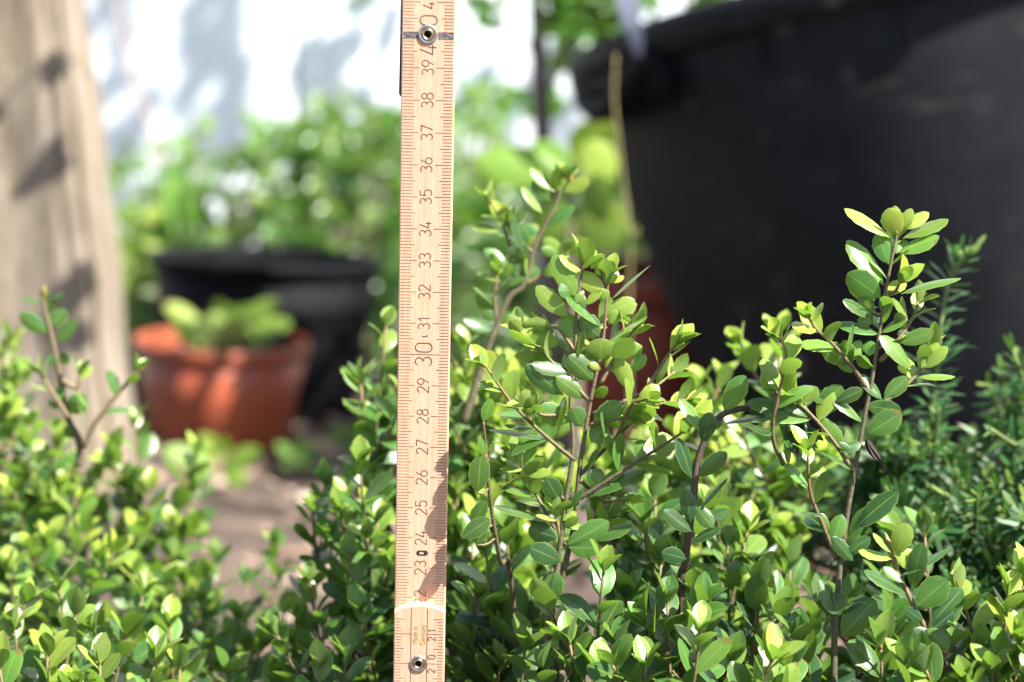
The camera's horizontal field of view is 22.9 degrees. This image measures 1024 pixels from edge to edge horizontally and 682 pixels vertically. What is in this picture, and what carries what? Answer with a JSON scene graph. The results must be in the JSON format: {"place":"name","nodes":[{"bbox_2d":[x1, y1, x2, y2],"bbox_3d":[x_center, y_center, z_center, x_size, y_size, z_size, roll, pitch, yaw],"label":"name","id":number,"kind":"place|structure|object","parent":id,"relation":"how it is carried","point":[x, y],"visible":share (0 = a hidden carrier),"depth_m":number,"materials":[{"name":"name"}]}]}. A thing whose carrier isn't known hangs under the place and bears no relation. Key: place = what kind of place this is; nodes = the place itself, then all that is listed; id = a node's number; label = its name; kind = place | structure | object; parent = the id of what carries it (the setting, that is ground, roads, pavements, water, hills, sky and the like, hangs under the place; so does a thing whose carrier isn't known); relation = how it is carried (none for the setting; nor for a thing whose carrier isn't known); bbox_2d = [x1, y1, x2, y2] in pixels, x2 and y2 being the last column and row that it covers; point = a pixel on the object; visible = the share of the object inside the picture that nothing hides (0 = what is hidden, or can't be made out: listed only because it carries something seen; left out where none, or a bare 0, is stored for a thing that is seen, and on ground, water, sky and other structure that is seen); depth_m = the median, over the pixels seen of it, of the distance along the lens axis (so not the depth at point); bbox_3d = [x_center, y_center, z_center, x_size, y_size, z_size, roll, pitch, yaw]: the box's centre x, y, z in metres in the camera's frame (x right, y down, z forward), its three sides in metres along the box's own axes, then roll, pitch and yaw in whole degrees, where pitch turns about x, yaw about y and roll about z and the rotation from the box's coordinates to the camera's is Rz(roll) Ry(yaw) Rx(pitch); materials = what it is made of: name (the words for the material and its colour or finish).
{"place":"outdoors","nodes":[
{"label":"outdoors","id":0,"kind":"place"},
{"bbox_2d":[41,287,878,681],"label":"ground","id":1,"kind":"structure","parent":0,"point":[233,521],"depth_m":1.78,"materials":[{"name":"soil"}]},
{"bbox_2d":[0,0,145,524],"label":"wooden post","id":2,"kind":"object","parent":1,"relation":"on","point":[58,231],"visible":0.6,"depth_m":1.73,"materials":[{"name":"brown wood"}]},
{"bbox_2d":[0,561,204,681],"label":"holly shrub","id":3,"kind":"object","parent":1,"relation":"on","point":[49,654],"visible":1,"depth_m":0.86,"materials":[{"name":"green plant"}]},
{"bbox_2d":[0,285,221,681],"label":"holly shrub","id":4,"kind":"object","parent":1,"relation":"on","point":[37,511],"visible":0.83,"depth_m":1.03,"materials":[{"name":"green plant"}]},
{"bbox_2d":[115,0,161,164],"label":"garden cane","id":5,"kind":"object","parent":1,"relation":"on","point":[134,77],"visible":0.51,"depth_m":2.73,"materials":[{"name":"white"}]},
{"bbox_2d":[115,206,163,405],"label":"garden shrub","id":6,"kind":"object","parent":1,"relation":"on","point":[139,282],"visible":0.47,"depth_m":2.23,"materials":[{"name":"green plant"}]},
{"bbox_2d":[125,302,160,420],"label":"garden shrub","id":7,"kind":"object","parent":1,"relation":"on","point":[146,313],"visible":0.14,"depth_m":2.17,"materials":[{"name":"green plant"}]},
{"bbox_2d":[108,108,295,290],"bbox_3d":[-0.308,-0.095,2.533,0.198,0.275,0.305,0,10,0],"label":"garden shrub","id":8,"kind":"object","parent":1,"relation":"on","point":[260,163],"visible":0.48,"depth_m":2.51,"materials":[{"name":"green plant"}]},
{"bbox_2d":[163,433,263,503],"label":"weed","id":9,"kind":"object","parent":1,"relation":"on","point":[236,462],"visible":0.84,"depth_m":1.79,"materials":[{"name":"green plant"}]},
{"bbox_2d":[134,327,310,453],"bbox_3d":[-0.235,0.042,2.043,0.142,0.088,0.142,2,9,0],"label":"terracotta pot","id":10,"kind":"object","parent":1,"relation":"on","point":[238,399],"visible":0.69,"depth_m":1.99,"materials":[{"name":"ceramic"}]},
{"bbox_2d":[163,299,290,352],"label":"seedling","id":11,"kind":"object","parent":10,"relation":"on","point":[256,332],"visible":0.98,"depth_m":1.99,"materials":[{"name":"green plant"}]},
{"bbox_2d":[150,469,316,681],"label":"holly shrub","id":12,"kind":"object","parent":1,"relation":"on","point":[225,657],"visible":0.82,"depth_m":0.99,"materials":[{"name":"green plant"}]},
{"bbox_2d":[146,245,384,423],"bbox_3d":[-0.213,-0.004,2.162,0.203,0.138,0.203,2,6,0],"label":"black pot","id":13,"kind":"object","parent":1,"relation":"on","point":[325,297],"visible":0.64,"depth_m":2.10,"materials":[{"name":"plastic"}]},
{"bbox_2d":[156,162,215,246],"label":"sword leaf plant","id":14,"kind":"object","parent":13,"relation":"in","point":[171,223],"visible":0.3,"depth_m":2.39,"materials":[{"name":"green plant"}]},
{"bbox_2d":[276,439,320,479],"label":"weed","id":15,"kind":"object","parent":1,"relation":"on","point":[301,451],"visible":1,"depth_m":1.92,"materials":[{"name":"green plant"}]},
{"bbox_2d":[251,95,400,256],"bbox_3d":[-0.154,-0.107,2.497,0.191,0.279,0.313,0,10,0],"label":"garden shrub","id":16,"kind":"object","parent":1,"relation":"on","point":[334,154],"visible":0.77,"depth_m":2.43,"materials":[{"name":"green plant"}]},
{"bbox_2d":[329,424,354,463],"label":"weed","id":17,"kind":"object","parent":1,"relation":"on","point":[336,434],"visible":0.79,"depth_m":1.98,"materials":[{"name":"green plant"}]},
{"bbox_2d":[297,87,400,191],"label":"garden shrub","id":18,"kind":"object","parent":1,"relation":"on","point":[316,97],"visible":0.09,"depth_m":2.79,"materials":[{"name":"green plant"}]},
{"bbox_2d":[255,306,444,681],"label":"holly shrub","id":19,"kind":"object","parent":1,"relation":"on","point":[358,587],"visible":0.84,"depth_m":0.90,"materials":[{"name":"green plant"}]},
{"bbox_2d":[86,0,688,269],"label":"garden wall","id":20,"kind":"structure","parent":1,"relation":"on","point":[221,63],"depth_m":2.94,"materials":[{"name":"white paint"}]},
{"bbox_2d":[328,228,493,386],"bbox_3d":[-0.093,-0.001,2.359,0.160,0.217,0.293,0,10,0],"label":"garden shrub","id":21,"kind":"object","parent":1,"relation":"on","point":[386,294],"visible":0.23,"depth_m":2.27,"materials":[{"name":"green plant"}]},
{"bbox_2d":[393,0,456,681],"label":"folding rule","id":22,"kind":"object","parent":1,"relation":"on","point":[427,63],"visible":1,"depth_m":0.80,"materials":[{"name":"brown wood"}]},
{"bbox_2d":[453,76,517,244],"bbox_3d":[-0.036,-0.159,2.695,0.109,0.262,0.269,0,10,0],"label":"garden shrub","id":23,"kind":"object","parent":1,"relation":"on","point":[479,97],"visible":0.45,"depth_m":2.69,"materials":[{"name":"green plant"}]},
{"bbox_2d":[451,169,536,329],"bbox_3d":[-0.022,-0.060,2.542,0.136,0.246,0.293,0,10,0],"label":"garden shrub","id":24,"kind":"object","parent":1,"relation":"on","point":[471,207],"visible":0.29,"depth_m":2.49,"materials":[{"name":"green plant"}]},
{"bbox_2d":[350,0,643,468],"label":"young tree","id":25,"kind":"object","parent":1,"relation":"on","point":[571,27],"visible":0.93,"depth_m":1.90,"materials":[{"name":"green plant"}]},
{"bbox_2d":[456,292,567,392],"bbox_3d":[0.000,0.052,2.327,0.114,0.202,0.258,0,10,0],"label":"garden shrub","id":26,"kind":"object","parent":1,"relation":"on","point":[510,342],"visible":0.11,"depth_m":2.28,"materials":[{"name":"green plant"}]},
{"bbox_2d":[444,157,595,681],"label":"holly shrub","id":27,"kind":"object","parent":1,"relation":"on","point":[468,397],"visible":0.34,"depth_m":0.93,"materials":[{"name":"green plant"}]},
{"bbox_2d":[474,120,625,584],"bbox_3d":[0.033,0.003,1.660,0.095,0.299,0.066,9,13,40],"label":"broad leaf plant","id":28,"kind":"object","parent":1,"relation":"on","point":[600,222],"visible":0.7,"depth_m":1.64,"materials":[{"name":"green plant"}]},
{"bbox_2d":[445,399,676,681],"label":"holly shrub","id":29,"kind":"object","parent":1,"relation":"on","point":[508,643],"visible":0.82,"depth_m":0.83,"materials":[{"name":"green plant"}]},
{"bbox_2d":[488,162,646,351],"bbox_3d":[0.074,-0.037,2.461,0.203,0.282,0.296,0,10,0],"label":"garden shrub","id":30,"kind":"object","parent":1,"relation":"on","point":[522,298],"visible":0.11,"depth_m":2.36,"materials":[{"name":"green plant"}]},
{"bbox_2d":[466,233,721,681],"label":"holly shrub","id":31,"kind":"object","parent":1,"relation":"on","point":[534,336],"visible":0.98,"depth_m":0.82,"materials":[{"name":"green plant"}]},
{"bbox_2d":[614,55,637,468],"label":"dry stalk","id":32,"kind":"object","parent":1,"relation":"on","point":[626,208],"visible":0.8,"depth_m":1.50,"materials":[{"name":"plant"}]},
{"bbox_2d":[558,256,704,462],"bbox_3d":[0.106,0.017,2.007,0.142,0.150,0.142,0,10,0],"label":"terracotta pot","id":33,"kind":"object","parent":1,"relation":"on","point":[646,288],"visible":0.22,"depth_m":1.95,"materials":[{"name":"ceramic"}]},
{"bbox_2d":[563,309,845,681],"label":"holly shrub","id":34,"kind":"object","parent":1,"relation":"on","point":[760,480],"visible":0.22,"depth_m":0.94,"materials":[{"name":"green plant"}]},
{"bbox_2d":[586,375,850,681],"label":"holly shrub","id":35,"kind":"object","parent":1,"relation":"on","point":[710,634],"visible":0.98,"depth_m":0.80,"materials":[{"name":"green plant"}]},
{"bbox_2d":[566,0,1023,503],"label":"black tub","id":36,"kind":"object","parent":1,"relation":"on","point":[764,144],"visible":0.8,"depth_m":1.66,"materials":[{"name":"plastic"}]},
{"bbox_2d":[615,0,642,55],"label":"strap","id":37,"kind":"object","parent":36,"relation":"hanging from","point":[629,13],"visible":1,"depth_m":1.59,"materials":[{"name":"fabric"}]},
{"bbox_2d":[640,0,712,18],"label":"tub plant","id":38,"kind":"object","parent":36,"relation":"in","point":[653,5],"visible":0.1,"depth_m":1.90,"materials":[{"name":"green plant"}]},
{"bbox_2d":[740,206,960,681],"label":"holly shrub","id":39,"kind":"object","parent":1,"relation":"on","point":[788,405],"visible":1,"depth_m":0.80,"materials":[{"name":"green plant"}]},
{"bbox_2d":[759,505,1018,681],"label":"holly shrub","id":40,"kind":"object","parent":1,"relation":"on","point":[889,637],"visible":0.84,"depth_m":0.79,"materials":[{"name":"green plant"}]},
{"bbox_2d":[765,234,1023,662],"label":"yew shrub","id":41,"kind":"object","parent":1,"relation":"on","point":[971,498],"visible":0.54,"depth_m":0.95,"materials":[{"name":"green plant"}]},
{"bbox_2d":[909,542,1023,681],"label":"holly shrub","id":42,"kind":"object","parent":1,"relation":"on","point":[1002,660],"visible":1,"depth_m":0.77,"materials":[{"name":"green plant"}]}
]}

